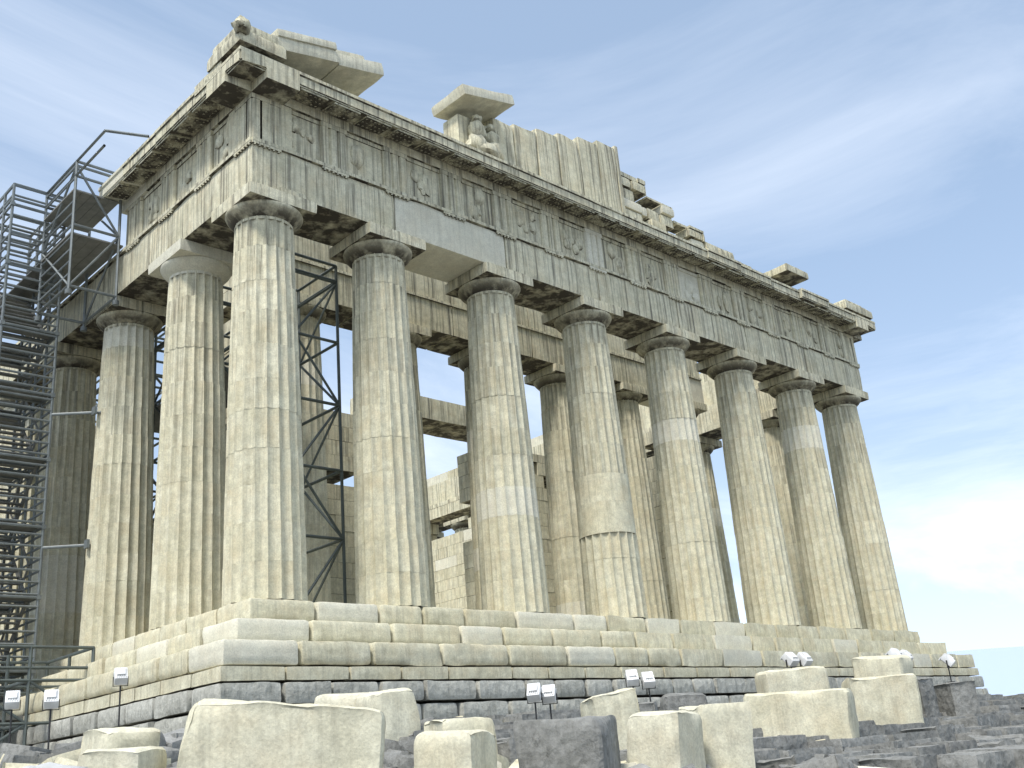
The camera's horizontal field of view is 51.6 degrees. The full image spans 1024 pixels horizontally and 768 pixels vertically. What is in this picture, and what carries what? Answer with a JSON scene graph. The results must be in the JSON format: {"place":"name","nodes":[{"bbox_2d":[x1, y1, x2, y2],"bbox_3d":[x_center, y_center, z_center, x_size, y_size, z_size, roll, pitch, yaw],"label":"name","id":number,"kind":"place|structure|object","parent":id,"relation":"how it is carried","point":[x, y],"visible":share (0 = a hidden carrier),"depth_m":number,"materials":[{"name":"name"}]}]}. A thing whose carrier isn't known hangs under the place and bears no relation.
{"place":"outdoors","nodes":[
{"label":"outdoors","id":0,"kind":"place"},
{"bbox_2d":[0,129,148,736],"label":"scaffolding","id":1,"kind":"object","parent":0,"point":[52,227],"depth_m":31.68,"materials":[{"name":"grey metal"}]},
{"bbox_2d":[0,188,228,722],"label":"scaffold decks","id":2,"kind":"object","parent":1,"relation":"attached to","point":[87,250],"visible":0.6,"depth_m":32.37,"materials":[{"name":"grey metal"}]},
{"bbox_2d":[0,0,1023,651],"label":"sky","id":3,"kind":"structure","parent":0,"point":[873,150],"materials":[{"name":"blue"}]},
{"bbox_2d":[947,646,1023,695],"bbox_3d":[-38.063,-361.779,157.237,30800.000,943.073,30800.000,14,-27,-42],"label":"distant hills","id":4,"kind":"structure","parent":0,"point":[1001,670],"depth_m":6823.07,"materials":[{"name":"blue"}]},
{"bbox_3d":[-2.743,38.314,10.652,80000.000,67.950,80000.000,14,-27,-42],"label":"ground","id":5,"kind":"structure","parent":0,"visible":0},
{"bbox_2d":[22,762,87,767],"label":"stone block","id":6,"kind":"object","parent":5,"relation":"on","point":[50,765],"visible":1,"depth_m":8.60,"materials":[{"name":"white stone"}]},
{"bbox_2d":[0,252,346,744],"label":"scaffold","id":7,"kind":"object","parent":5,"relation":"on","point":[22,724],"visible":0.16,"depth_m":28.95,"materials":[{"name":"grey metal"}]},
{"bbox_2d":[0,655,924,767],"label":"stone blocks","id":8,"kind":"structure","parent":5,"relation":"on","point":[350,730],"depth_m":13.22,"materials":[{"name":"beige stone"}]},
{"bbox_2d":[3,660,954,748],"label":"floodlight stands","id":9,"kind":"object","parent":5,"relation":"on","point":[948,667],"visible":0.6,"depth_m":20.33,"materials":[{"name":"grey metal"}]},
{"bbox_2d":[5,648,955,709],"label":"floodlights","id":10,"kind":"object","parent":9,"relation":"attached to","point":[120,676],"visible":0.94,"depth_m":21.22,"materials":[{"name":"white metal"}]},
{"bbox_2d":[4,676,988,749],"bbox_3d":[-17.941,20.979,55.186,34.333,2.640,72.942,14,-27,-42],"label":"foundation","id":11,"kind":"object","parent":5,"relation":"on","point":[163,714],"visible":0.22,"depth_m":24.31,"materials":[{"name":"grey stone"}]},
{"bbox_2d":[0,598,978,731],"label":"stepped platform","id":12,"kind":"structure","parent":11,"relation":"on","point":[251,640],"depth_m":25.76,"materials":[{"name":"stone"}]},
{"bbox_2d":[0,181,907,665],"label":"columns","id":13,"kind":"structure","parent":12,"relation":"on","point":[222,527],"depth_m":31.05,"materials":[{"name":"stone"}]},
{"bbox_2d":[0,45,309,386],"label":"entablature","id":14,"kind":"structure","parent":13,"relation":"on","point":[171,180],"depth_m":29.79,"materials":[{"name":"stone"}]},
{"bbox_2d":[206,47,874,395],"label":"entablature","id":15,"kind":"structure","parent":13,"relation":"on","point":[460,208],"depth_m":33.55,"materials":[{"name":"stone"}]},
{"bbox_2d":[194,15,872,319],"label":"pediment","id":16,"kind":"structure","parent":15,"relation":"on","point":[470,114],"depth_m":34.65,"materials":[{"name":"stone"}]},
{"bbox_2d":[427,316,875,531],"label":"entablature","id":17,"kind":"structure","parent":13,"relation":"on","point":[442,487],"depth_m":51.82,"materials":[{"name":"stone"}]},
{"bbox_2d":[223,235,707,618],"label":"inner temple structure","id":18,"kind":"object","parent":12,"relation":"on","point":[438,322],"visible":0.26,"depth_m":40.24,"materials":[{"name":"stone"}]},
{"bbox_2d":[0,692,1022,767],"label":"stone blocks","id":19,"kind":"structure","parent":5,"relation":"on","point":[586,742],"depth_m":12.55,"materials":[{"name":"grey stone"}]},
{"bbox_2d":[170,694,1023,767],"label":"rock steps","id":20,"kind":"structure","parent":5,"relation":"on","point":[936,742],"depth_m":16.32,"materials":[{"name":"grey stone"}]},
{"bbox_2d":[638,678,980,717],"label":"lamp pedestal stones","id":21,"kind":"object","parent":5,"relation":"on","point":[955,698],"visible":0.15,"depth_m":26.20,"materials":[{"name":"grey stone"}]}
]}

